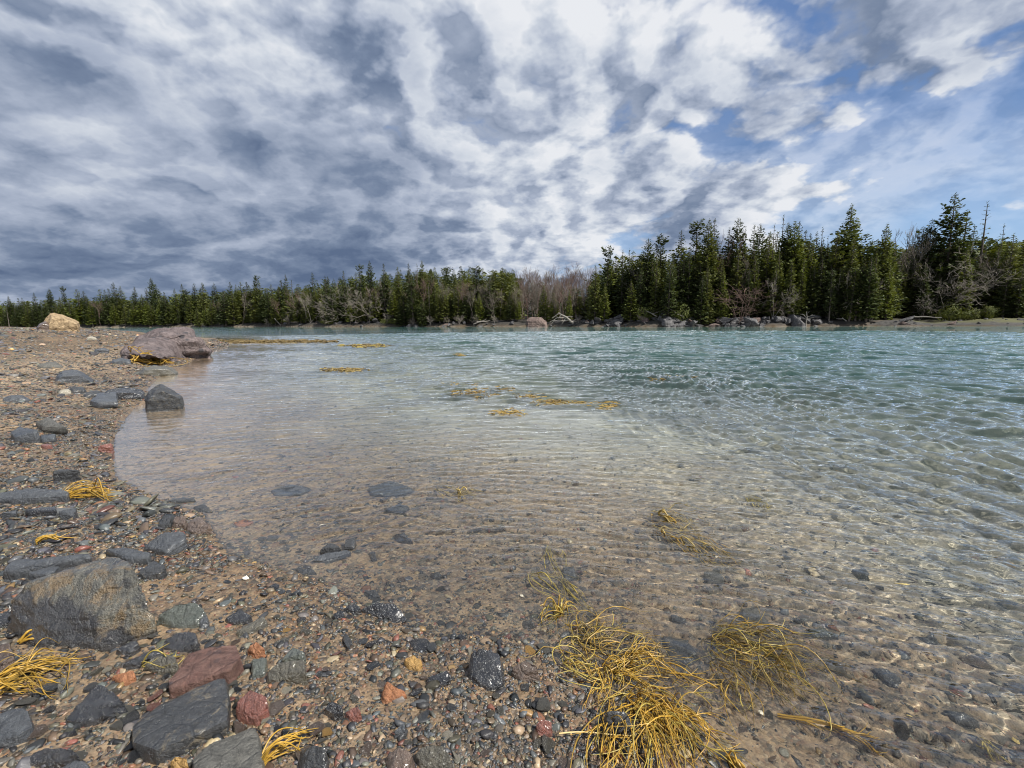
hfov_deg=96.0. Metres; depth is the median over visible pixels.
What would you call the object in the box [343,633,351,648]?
pebble
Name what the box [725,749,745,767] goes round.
rockweed
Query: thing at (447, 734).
pebble
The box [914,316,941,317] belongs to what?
driftwood
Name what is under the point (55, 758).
rock
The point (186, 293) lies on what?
spruce tree
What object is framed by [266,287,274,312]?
spruce tree
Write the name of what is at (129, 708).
pebble
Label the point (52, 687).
pebble
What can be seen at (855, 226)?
spruce tree
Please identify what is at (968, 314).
shrub
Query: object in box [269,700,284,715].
pebble
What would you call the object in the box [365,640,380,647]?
pebble
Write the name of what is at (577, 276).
bare tree
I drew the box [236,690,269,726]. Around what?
rock
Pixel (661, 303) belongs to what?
spruce tree
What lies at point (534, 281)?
bare tree
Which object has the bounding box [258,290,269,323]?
spruce tree
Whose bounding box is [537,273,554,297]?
bare tree
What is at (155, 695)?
pebble
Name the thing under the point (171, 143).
sky
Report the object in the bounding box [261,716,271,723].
pebble
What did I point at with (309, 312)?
spruce tree
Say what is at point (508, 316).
spruce tree
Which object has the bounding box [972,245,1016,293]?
bare tree
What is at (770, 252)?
spruce tree
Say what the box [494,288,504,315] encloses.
bare tree
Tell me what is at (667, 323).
shore rock
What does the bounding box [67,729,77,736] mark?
pebble
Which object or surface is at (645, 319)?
shore rock
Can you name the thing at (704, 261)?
spruce tree
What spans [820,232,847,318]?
spruce tree
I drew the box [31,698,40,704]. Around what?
pebble
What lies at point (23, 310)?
spruce tree
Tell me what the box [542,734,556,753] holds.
pebble
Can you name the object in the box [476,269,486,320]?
spruce tree
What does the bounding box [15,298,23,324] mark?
spruce tree
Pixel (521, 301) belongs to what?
bare tree
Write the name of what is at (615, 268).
spruce tree
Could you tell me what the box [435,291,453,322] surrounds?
spruce tree
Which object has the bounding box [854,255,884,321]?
spruce tree
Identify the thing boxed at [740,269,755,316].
spruce tree
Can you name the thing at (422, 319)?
spruce tree
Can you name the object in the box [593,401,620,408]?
weed mat
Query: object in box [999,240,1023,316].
spruce tree
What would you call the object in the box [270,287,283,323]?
spruce tree
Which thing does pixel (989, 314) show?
shrub
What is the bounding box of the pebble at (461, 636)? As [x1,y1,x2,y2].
[458,634,466,638]
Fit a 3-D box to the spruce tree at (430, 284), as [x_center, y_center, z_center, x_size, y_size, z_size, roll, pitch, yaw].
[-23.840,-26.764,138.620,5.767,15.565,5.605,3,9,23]
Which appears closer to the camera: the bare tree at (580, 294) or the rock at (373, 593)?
the rock at (373, 593)
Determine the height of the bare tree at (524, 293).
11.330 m
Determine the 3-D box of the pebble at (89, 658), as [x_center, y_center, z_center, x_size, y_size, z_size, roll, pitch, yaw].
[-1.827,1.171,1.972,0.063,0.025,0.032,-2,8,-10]
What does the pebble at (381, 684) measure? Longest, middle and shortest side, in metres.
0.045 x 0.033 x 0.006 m
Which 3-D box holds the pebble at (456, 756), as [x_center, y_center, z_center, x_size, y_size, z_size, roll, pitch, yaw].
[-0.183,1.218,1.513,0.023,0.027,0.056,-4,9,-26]
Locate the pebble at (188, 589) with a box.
[183,586,193,591]
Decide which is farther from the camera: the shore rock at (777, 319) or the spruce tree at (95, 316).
the spruce tree at (95, 316)
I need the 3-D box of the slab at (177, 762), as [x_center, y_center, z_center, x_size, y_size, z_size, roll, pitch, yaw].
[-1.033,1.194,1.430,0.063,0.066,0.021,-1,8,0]
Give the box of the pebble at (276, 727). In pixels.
[274,725,280,733]
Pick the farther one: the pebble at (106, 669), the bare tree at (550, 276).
the bare tree at (550, 276)
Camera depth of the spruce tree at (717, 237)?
90.17 m
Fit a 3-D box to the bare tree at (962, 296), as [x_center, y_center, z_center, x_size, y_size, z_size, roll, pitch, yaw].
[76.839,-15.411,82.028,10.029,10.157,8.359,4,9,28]
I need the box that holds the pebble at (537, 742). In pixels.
[532,738,541,749]
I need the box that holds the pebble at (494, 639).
[489,637,497,642]
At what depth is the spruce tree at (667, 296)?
88.03 m
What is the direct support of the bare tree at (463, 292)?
on the ground
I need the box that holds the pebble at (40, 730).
[27,724,47,739]
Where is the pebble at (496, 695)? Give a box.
[492,693,500,698]
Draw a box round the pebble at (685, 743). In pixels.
[681,739,692,749]
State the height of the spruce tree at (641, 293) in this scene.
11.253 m
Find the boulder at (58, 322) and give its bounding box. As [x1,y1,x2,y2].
[44,313,79,331]
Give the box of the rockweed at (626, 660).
[554,621,720,738]
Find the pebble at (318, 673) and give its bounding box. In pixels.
[316,671,322,676]
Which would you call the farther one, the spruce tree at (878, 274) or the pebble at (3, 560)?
the spruce tree at (878, 274)
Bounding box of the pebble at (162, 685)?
[158,682,167,688]
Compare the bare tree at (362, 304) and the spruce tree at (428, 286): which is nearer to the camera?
the spruce tree at (428, 286)
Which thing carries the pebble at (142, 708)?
on the ground
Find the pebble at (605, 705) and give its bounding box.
[598,697,609,710]
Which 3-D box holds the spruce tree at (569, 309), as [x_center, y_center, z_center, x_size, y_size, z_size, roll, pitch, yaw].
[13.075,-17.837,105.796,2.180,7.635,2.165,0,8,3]
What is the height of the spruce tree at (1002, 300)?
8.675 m
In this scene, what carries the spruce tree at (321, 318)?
on the ground
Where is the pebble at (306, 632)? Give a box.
[300,628,311,635]
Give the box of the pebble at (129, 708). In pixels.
[115,705,134,719]
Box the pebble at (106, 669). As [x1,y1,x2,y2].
[102,667,111,672]
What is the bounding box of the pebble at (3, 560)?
[0,557,9,563]
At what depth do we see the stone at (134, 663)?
1.92 m
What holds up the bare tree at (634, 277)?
on the ground
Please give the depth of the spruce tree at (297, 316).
170.69 m
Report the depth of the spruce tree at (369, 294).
153.84 m
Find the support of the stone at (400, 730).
on the ground
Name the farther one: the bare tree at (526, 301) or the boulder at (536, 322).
the bare tree at (526, 301)
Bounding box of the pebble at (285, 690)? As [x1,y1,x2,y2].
[281,686,290,693]
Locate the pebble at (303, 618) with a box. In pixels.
[296,616,305,622]
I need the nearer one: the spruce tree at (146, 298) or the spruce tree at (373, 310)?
the spruce tree at (373, 310)
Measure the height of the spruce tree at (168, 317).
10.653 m
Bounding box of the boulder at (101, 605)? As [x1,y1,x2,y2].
[7,557,157,651]
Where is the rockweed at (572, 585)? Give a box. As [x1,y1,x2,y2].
[537,558,579,599]
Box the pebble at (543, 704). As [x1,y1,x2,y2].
[536,697,549,711]
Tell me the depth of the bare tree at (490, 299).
124.12 m
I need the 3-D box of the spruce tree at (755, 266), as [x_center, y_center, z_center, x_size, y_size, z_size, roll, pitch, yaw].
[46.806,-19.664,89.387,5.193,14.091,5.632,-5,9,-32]
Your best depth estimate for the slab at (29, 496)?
3.74 m
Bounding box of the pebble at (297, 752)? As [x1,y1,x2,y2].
[295,745,310,762]
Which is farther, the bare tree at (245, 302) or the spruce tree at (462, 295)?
the bare tree at (245, 302)
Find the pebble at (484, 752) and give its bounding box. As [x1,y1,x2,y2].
[480,748,490,757]
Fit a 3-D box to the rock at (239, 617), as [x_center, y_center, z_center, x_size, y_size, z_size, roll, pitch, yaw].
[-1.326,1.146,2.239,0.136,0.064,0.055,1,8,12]
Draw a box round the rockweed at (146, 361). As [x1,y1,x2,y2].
[127,346,190,366]
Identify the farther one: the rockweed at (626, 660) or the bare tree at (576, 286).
the bare tree at (576, 286)
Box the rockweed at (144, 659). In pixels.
[141,643,184,667]
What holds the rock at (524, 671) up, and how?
on the ground
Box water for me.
[90,326,1023,767]
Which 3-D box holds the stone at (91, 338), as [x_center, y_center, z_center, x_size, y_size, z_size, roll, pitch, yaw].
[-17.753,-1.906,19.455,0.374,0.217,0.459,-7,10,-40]
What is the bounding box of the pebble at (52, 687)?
[31,682,57,697]
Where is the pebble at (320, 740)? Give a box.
[315,738,327,743]
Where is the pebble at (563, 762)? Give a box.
[558,757,573,767]
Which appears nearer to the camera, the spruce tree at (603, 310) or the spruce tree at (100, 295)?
the spruce tree at (603, 310)
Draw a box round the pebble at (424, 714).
[417,709,429,719]
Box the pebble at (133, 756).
[127,750,138,763]
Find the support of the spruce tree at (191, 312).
on the ground
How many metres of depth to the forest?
132.65 m
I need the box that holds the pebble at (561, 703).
[557,700,567,706]
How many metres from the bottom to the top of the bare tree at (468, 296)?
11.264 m
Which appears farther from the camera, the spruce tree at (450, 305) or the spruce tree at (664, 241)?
the spruce tree at (450, 305)
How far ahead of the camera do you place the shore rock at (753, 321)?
81.41 m
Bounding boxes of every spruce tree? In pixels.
[0,311,9,326]
[4,298,18,325]
[10,309,22,326]
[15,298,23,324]
[18,299,27,323]
[20,307,34,326]
[30,294,43,325]
[30,307,37,326]
[38,311,45,322]
[44,289,57,315]
[56,298,65,313]
[59,286,68,312]
[64,298,77,318]
[72,290,86,322]
[77,291,88,323]
[81,299,93,325]
[85,301,97,326]
[91,302,100,325]
[96,290,107,324]
[98,290,111,324]
[102,289,113,321]
[107,284,122,324]
[108,304,119,324]
[113,291,123,323]
[115,288,129,323]
[120,307,128,325]
[128,305,141,325]
[129,288,142,322]
[135,295,152,325]
[141,288,151,306]
[142,300,155,325]
[146,304,156,325]
[147,278,157,324]
[151,284,164,316]
[155,292,164,318]
[155,300,166,325]
[158,292,173,324]
[164,304,173,324]
[169,290,185,323]
[176,284,187,323]
[176,310,181,322]
[182,289,189,323]
[184,294,194,324]
[189,283,204,320]
[193,307,201,326]
[197,283,210,316]
[201,305,209,325]
[205,300,217,325]
[210,285,219,314]
[213,302,220,324]
[215,292,232,325]
[224,282,233,305]
[224,292,243,325]
[234,283,246,313]
[240,282,249,314]
[244,281,261,322]
[253,275,260,322]
[254,282,265,320]
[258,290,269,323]
[262,289,273,324]
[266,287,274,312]
[269,298,280,325]
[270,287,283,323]
[274,280,291,321]
[279,276,294,320]
[279,288,293,323]
[292,299,300,323]
[295,294,304,322]
[300,289,309,323]
[305,298,314,320]
[308,273,318,321]
[310,289,320,320]
[314,283,325,320]
[318,305,326,323]
[321,275,331,319]
[322,276,336,315]
[325,286,339,323]
[334,302,342,322]
[337,287,352,322]
[338,273,353,320]
[346,304,354,323]
[349,274,360,321]
[354,295,368,322]
[355,264,364,308]
[360,289,372,321]
[364,261,376,316]
[364,281,376,316]
[367,287,384,320]
[375,278,381,317]
[376,264,391,320]
[386,287,398,320]
[390,267,404,317]
[393,290,411,325]
[405,265,414,319]
[405,281,418,325]
[412,270,417,318]
[413,260,431,320]
[416,300,428,325]
[426,285,431,322]
[427,269,436,311]
[427,287,439,322]
[434,287,443,322]
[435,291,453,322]
[442,291,450,315]
[444,296,454,320]
[450,292,457,320]
[451,283,463,322]
[456,275,470,318]
[460,289,474,322]
[465,285,475,322]
[470,265,482,308]
[473,295,486,322]
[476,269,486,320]
[481,280,497,320]
[485,270,504,315]
[491,286,503,320]
[497,267,507,319]
[502,301,509,320]
[506,290,514,320]
[510,294,518,319]
[513,301,521,320]
[536,286,550,321]
[547,293,559,321]
[565,291,573,318]
[573,291,584,318]
[584,265,602,319]
[598,283,611,320]
[600,245,614,317]
[611,254,621,311]
[612,250,628,316]
[613,264,627,313]
[621,281,638,320]
[625,250,632,280]
[630,239,662,315]
[631,272,648,318]
[632,270,649,319]
[645,260,661,316]
[647,257,662,316]
[653,233,668,316]
[657,285,667,313]
[659,263,679,317]
[662,253,682,317]
[670,230,687,297]
[672,261,685,304]
[676,256,692,317]
[678,247,697,316]
[684,218,705,277]
[684,274,698,317]
[689,220,725,321]
[691,264,703,318]
[691,276,709,324]
[697,266,717,325]
[706,218,722,289]
[712,259,731,317]
[715,228,738,296]
[716,271,729,318]
[717,218,747,291]
[722,246,740,312]
[726,250,747,315]
[726,266,742,317]
[726,281,732,317]
[737,265,749,316]
[740,247,762,317]
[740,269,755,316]
[745,226,761,279]
[747,257,762,316]
[748,224,768,316]
[751,233,777,316]
[754,261,762,316]
[761,231,776,316]
[762,263,784,315]
[767,225,776,316]
[767,252,790,317]
[769,231,780,316]
[774,223,799,286]
[779,221,807,314]
[779,259,799,316]
[792,257,810,313]
[792,274,807,315]
[795,222,806,282]
[798,242,820,312]
[803,233,816,283]
[803,264,823,316]
[808,257,831,315]
[809,231,822,270]
[811,238,827,298]
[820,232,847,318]
[820,263,835,318]
[821,203,867,316]
[823,269,837,321]
[828,269,846,319]
[828,269,850,319]
[835,238,865,319]
[841,268,861,320]
[844,264,868,320]
[852,267,867,320]
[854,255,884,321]
[865,253,882,319]
[867,224,903,319]
[878,264,896,319]
[888,244,906,315]
[894,265,914,318]
[899,234,909,281]
[899,257,925,316]
[903,263,923,315]
[907,219,941,296]
[908,227,933,314]
[911,265,937,318]
[919,192,979,295]
[921,241,951,316]
[924,259,947,318]
[933,262,956,318]
[942,249,978,319]
[942,255,964,311]
[944,210,981,307]
[964,253,980,304]
[967,224,981,289]
[969,263,991,318]
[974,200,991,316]
[980,245,1004,308]
[982,233,1023,317]
[994,270,1015,317]
[997,225,1005,261]
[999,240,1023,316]
[1002,262,1023,317]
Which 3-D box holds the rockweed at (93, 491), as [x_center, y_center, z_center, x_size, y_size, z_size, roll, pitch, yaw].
[-3.530,0.886,3.868,0.560,0.182,0.403,6,10,40]
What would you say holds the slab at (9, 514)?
on the ground
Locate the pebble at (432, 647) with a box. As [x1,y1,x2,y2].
[427,642,436,652]
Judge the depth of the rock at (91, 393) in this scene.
8.94 m
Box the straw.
[559,731,630,735]
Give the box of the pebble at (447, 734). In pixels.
[442,730,452,740]
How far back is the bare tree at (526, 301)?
120.15 m
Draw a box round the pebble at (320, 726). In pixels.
[307,721,325,737]
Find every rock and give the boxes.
[0,613,9,627]
[2,395,29,401]
[30,748,79,767]
[36,321,48,330]
[37,362,62,367]
[53,678,68,692]
[55,370,93,382]
[62,760,89,767]
[65,685,127,727]
[69,387,86,394]
[83,390,101,396]
[98,443,114,452]
[105,387,144,399]
[139,365,177,375]
[143,654,178,676]
[144,384,184,411]
[156,603,208,628]
[163,632,200,652]
[199,613,209,628]
[345,604,361,614]
[361,603,405,622]
[366,590,379,596]
[386,748,414,767]
[415,745,453,767]
[426,671,450,684]
[467,649,505,690]
[511,661,539,681]
[601,711,631,743]
[608,319,618,324]
[614,320,622,326]
[637,315,648,322]
[657,313,679,323]
[661,319,674,326]
[687,320,697,326]
[708,323,719,326]
[716,317,732,322]
[729,317,738,324]
[744,317,758,326]
[773,316,781,322]
[788,314,804,325]
[809,315,821,319]
[814,319,822,323]
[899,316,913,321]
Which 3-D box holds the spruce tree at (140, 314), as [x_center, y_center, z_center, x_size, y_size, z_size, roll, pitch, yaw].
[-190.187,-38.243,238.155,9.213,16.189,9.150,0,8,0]
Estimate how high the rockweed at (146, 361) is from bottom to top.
0.692 m
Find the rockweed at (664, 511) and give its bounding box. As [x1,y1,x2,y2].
[658,509,706,546]
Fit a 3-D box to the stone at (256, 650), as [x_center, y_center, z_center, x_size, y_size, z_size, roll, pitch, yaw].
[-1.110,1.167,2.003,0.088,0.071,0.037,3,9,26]
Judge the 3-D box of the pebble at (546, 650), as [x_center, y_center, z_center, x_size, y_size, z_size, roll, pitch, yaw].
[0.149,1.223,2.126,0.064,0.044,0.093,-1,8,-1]
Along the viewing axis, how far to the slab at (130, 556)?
2.82 m
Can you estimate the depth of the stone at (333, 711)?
1.65 m
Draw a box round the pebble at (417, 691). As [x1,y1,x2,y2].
[409,687,422,695]
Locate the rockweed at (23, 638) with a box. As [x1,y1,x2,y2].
[17,629,33,643]
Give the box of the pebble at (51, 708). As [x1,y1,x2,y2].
[35,705,56,714]
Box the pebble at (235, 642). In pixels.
[231,638,240,644]
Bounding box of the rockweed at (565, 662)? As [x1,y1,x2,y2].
[526,605,652,688]
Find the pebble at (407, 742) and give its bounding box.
[402,739,413,744]
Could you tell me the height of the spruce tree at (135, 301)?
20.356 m
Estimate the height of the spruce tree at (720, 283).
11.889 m
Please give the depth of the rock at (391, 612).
2.34 m
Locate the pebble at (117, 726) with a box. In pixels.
[109,720,122,730]
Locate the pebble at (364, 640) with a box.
[358,637,367,643]
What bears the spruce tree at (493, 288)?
on the ground
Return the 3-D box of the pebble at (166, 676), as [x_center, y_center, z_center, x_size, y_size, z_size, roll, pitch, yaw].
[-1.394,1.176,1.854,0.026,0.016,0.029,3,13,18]
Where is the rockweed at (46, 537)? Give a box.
[35,532,76,543]
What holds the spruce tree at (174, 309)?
on the ground
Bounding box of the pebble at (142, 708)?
[139,706,146,710]
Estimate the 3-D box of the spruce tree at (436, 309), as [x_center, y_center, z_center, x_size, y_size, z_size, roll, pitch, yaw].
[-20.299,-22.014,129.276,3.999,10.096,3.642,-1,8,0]
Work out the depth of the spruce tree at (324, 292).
160.57 m
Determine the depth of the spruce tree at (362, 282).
153.76 m
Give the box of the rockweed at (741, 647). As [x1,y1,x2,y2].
[673,600,838,732]
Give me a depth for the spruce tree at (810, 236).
87.47 m
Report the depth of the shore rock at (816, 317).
80.87 m
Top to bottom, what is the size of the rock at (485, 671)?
0.134 m
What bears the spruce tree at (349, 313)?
on the ground
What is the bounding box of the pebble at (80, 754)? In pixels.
[76,751,87,760]
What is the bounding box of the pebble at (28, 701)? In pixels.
[12,697,36,705]
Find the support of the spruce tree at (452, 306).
on the ground
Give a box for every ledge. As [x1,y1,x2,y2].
[120,336,185,361]
[134,327,212,358]
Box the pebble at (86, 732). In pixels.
[80,730,92,737]
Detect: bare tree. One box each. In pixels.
[90,301,103,325]
[241,291,252,320]
[269,298,281,322]
[285,289,301,309]
[287,297,333,322]
[300,291,312,321]
[314,284,356,322]
[337,278,391,322]
[360,291,379,322]
[366,286,382,304]
[415,275,434,304]
[439,280,450,302]
[457,283,473,322]
[465,285,485,322]
[476,276,496,319]
[484,285,497,316]
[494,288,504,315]
[512,272,539,317]
[514,271,530,317]
[515,288,527,320]
[517,280,530,318]
[519,294,531,314]
[520,283,532,319]
[521,277,545,308]
[523,267,539,316]
[525,281,539,315]
[528,271,538,310]
[531,287,542,315]
[532,276,546,315]
[533,273,559,299]
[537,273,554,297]
[540,266,560,304]
[543,283,562,317]
[543,285,551,316]
[545,279,569,314]
[549,269,566,319]
[551,274,572,314]
[552,273,570,319]
[555,272,575,304]
[555,284,575,318]
[563,279,584,306]
[564,263,580,289]
[564,267,596,302]
[564,275,583,319]
[570,267,585,296]
[573,267,601,312]
[575,284,588,315]
[581,280,589,312]
[628,265,645,293]
[707,280,783,322]
[710,229,745,280]
[741,258,764,293]
[758,274,799,315]
[824,274,887,319]
[889,235,940,271]
[891,227,951,274]
[898,223,935,288]
[909,243,1023,304]
[911,269,978,319]
[917,291,939,320]
[964,249,1012,315]
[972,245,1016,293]
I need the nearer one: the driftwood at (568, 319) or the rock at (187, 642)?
the rock at (187, 642)
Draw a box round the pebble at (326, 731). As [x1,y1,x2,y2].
[322,727,332,736]
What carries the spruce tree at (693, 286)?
on the ground
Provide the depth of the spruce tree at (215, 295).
224.52 m
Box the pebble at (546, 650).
[537,643,549,654]
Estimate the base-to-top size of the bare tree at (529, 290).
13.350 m
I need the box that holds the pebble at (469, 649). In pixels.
[467,646,471,654]
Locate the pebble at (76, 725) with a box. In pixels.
[73,723,80,728]
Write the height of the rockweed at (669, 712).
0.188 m
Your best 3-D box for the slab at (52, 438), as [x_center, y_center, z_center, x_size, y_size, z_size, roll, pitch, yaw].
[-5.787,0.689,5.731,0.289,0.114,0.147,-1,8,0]
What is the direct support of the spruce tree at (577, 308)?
on the ground
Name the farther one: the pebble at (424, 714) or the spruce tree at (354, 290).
the spruce tree at (354, 290)
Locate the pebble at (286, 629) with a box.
[278,628,290,631]
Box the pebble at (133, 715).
[120,710,139,729]
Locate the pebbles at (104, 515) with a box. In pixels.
[0,327,719,767]
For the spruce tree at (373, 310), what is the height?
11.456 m
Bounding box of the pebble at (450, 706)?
[446,703,457,710]
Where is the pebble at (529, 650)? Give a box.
[525,645,535,654]
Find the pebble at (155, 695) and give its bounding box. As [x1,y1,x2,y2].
[147,689,163,701]
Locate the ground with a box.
[0,291,1023,767]
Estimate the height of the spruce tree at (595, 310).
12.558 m
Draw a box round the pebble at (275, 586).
[268,583,279,588]
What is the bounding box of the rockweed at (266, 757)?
[261,725,317,765]
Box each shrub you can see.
[320,320,335,323]
[380,319,396,323]
[634,306,659,320]
[675,303,692,320]
[841,311,863,320]
[934,302,963,320]
[955,307,989,319]
[978,305,1004,318]
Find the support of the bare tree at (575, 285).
on the ground
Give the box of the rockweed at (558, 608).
[540,594,576,620]
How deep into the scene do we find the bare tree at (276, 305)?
178.31 m
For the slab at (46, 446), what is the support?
on the ground
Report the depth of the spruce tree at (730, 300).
87.82 m
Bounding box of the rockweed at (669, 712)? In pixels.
[570,681,757,767]
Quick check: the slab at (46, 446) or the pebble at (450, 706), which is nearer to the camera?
the pebble at (450, 706)
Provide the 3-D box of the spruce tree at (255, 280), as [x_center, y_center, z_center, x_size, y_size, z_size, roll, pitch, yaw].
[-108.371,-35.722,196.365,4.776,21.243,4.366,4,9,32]
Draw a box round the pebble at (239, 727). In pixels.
[234,720,245,733]
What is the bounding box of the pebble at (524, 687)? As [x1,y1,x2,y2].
[520,684,528,691]
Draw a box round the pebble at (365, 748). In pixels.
[359,741,371,757]
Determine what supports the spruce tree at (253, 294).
on the ground
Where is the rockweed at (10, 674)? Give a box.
[0,638,90,699]
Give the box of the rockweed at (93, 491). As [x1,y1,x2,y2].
[63,477,121,500]
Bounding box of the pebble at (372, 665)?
[366,661,379,669]
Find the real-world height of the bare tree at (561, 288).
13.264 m
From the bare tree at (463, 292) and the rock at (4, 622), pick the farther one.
the bare tree at (463, 292)
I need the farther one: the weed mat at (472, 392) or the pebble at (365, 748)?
the weed mat at (472, 392)
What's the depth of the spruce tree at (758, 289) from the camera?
86.62 m
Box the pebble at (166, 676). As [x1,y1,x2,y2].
[162,673,169,679]
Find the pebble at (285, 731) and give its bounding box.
[283,729,291,734]
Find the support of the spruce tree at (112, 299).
on the ground
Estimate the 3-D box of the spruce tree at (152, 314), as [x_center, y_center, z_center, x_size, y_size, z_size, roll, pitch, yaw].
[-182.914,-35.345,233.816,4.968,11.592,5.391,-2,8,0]
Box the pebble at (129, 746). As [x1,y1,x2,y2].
[123,741,132,751]
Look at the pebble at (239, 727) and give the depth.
1.59 m
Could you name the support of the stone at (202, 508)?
on the ground
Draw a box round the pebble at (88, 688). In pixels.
[83,682,96,692]
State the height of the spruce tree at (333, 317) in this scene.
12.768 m
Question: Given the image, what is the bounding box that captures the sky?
[0,0,1023,310]
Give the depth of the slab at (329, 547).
3.04 m
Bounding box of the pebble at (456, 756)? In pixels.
[451,750,460,760]
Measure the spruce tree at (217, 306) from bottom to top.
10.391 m
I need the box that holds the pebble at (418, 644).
[410,638,429,651]
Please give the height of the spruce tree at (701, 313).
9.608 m
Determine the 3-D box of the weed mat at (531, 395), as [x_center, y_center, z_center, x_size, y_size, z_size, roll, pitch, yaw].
[0.329,0.248,9.246,0.905,0.086,0.883,7,11,43]
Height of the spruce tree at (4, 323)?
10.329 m
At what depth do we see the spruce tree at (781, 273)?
84.50 m
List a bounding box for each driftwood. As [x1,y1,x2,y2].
[550,312,577,323]
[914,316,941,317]
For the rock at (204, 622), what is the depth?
2.18 m
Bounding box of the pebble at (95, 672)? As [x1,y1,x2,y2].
[87,667,103,676]
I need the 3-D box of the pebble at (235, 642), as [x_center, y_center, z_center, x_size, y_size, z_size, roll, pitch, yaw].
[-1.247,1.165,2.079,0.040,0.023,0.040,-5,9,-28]
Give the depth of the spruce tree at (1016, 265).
79.25 m
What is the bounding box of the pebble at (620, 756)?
[599,746,624,760]
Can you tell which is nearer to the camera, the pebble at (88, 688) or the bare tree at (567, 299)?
the pebble at (88, 688)
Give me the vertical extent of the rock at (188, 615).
0.114 m
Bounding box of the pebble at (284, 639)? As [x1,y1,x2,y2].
[274,637,288,643]
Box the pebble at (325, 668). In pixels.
[321,666,329,670]
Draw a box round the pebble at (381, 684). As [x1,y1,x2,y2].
[377,681,385,687]
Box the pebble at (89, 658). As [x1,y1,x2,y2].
[77,653,92,661]
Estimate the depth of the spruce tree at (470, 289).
126.74 m
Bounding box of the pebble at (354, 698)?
[351,689,358,703]
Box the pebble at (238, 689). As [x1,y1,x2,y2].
[231,686,241,692]
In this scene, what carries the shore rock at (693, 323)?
on the ground
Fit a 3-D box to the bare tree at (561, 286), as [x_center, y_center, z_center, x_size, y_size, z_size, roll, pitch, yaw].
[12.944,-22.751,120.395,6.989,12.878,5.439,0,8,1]
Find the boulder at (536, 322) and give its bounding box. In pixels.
[526,317,547,326]
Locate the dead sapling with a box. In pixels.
[800,311,812,325]
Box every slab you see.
[0,488,70,504]
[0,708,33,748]
[2,510,17,517]
[3,554,91,582]
[11,426,40,442]
[25,506,57,516]
[28,566,60,580]
[36,418,67,434]
[40,434,56,442]
[41,444,52,448]
[53,469,81,481]
[59,508,78,519]
[90,392,118,407]
[94,348,108,352]
[106,548,151,564]
[111,358,132,364]
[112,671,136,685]
[132,679,230,764]
[138,561,167,579]
[143,532,187,555]
[167,497,195,502]
[168,645,243,698]
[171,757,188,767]
[192,728,264,767]
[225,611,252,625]
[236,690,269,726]
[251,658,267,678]
[267,660,307,685]
[290,486,306,491]
[313,550,349,560]
[320,543,340,552]
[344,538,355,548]
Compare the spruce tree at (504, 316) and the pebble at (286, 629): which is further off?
the spruce tree at (504, 316)
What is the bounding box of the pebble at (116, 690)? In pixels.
[111,687,121,694]
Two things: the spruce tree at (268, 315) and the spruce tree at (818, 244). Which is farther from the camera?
the spruce tree at (268, 315)
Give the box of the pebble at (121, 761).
[117,758,126,765]
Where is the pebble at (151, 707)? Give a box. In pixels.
[146,702,160,711]
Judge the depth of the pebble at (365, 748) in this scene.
1.51 m
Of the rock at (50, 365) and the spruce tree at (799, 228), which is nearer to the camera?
the rock at (50, 365)
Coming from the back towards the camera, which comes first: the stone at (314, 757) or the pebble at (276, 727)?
the pebble at (276, 727)
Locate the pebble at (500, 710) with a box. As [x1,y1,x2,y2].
[497,706,503,715]
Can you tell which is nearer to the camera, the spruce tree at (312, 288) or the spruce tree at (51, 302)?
the spruce tree at (312, 288)
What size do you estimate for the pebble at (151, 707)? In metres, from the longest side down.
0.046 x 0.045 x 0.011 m
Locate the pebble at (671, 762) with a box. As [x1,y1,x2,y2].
[668,758,674,767]
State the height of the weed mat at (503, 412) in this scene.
0.080 m
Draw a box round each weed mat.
[214,339,339,342]
[320,367,369,372]
[338,343,395,347]
[451,388,500,398]
[486,385,514,391]
[488,407,526,415]
[512,391,546,397]
[530,399,586,405]
[564,401,592,405]
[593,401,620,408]
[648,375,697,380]
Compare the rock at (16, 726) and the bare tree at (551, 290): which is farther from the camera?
the bare tree at (551, 290)
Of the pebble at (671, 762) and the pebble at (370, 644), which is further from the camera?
the pebble at (370, 644)
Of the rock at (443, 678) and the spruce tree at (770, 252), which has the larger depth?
the spruce tree at (770, 252)
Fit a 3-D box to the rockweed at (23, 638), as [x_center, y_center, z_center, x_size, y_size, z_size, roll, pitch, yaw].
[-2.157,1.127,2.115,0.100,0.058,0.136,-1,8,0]
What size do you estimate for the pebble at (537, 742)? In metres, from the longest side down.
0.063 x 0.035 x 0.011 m
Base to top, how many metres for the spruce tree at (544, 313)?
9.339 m
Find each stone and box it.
[0,643,16,674]
[58,389,70,394]
[87,336,96,339]
[116,640,140,656]
[123,647,163,669]
[158,516,172,527]
[172,516,187,529]
[186,516,213,534]
[193,504,212,511]
[236,616,267,635]
[247,642,265,658]
[282,648,305,663]
[296,568,315,573]
[298,746,328,767]
[325,702,343,721]
[332,611,344,619]
[345,707,361,721]
[381,682,406,703]
[393,724,405,738]
[404,655,422,670]
[536,719,552,736]
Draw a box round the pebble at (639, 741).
[637,738,651,749]
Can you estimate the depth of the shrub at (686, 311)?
87.50 m
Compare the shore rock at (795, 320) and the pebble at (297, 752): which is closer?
the pebble at (297, 752)
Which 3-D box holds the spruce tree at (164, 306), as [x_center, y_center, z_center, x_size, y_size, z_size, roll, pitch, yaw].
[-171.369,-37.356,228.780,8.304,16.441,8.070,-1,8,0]
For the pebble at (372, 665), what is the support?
on the ground
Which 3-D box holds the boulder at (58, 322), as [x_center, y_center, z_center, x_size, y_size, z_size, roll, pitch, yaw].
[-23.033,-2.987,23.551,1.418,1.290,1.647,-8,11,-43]
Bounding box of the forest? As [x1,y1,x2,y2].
[0,229,1023,325]

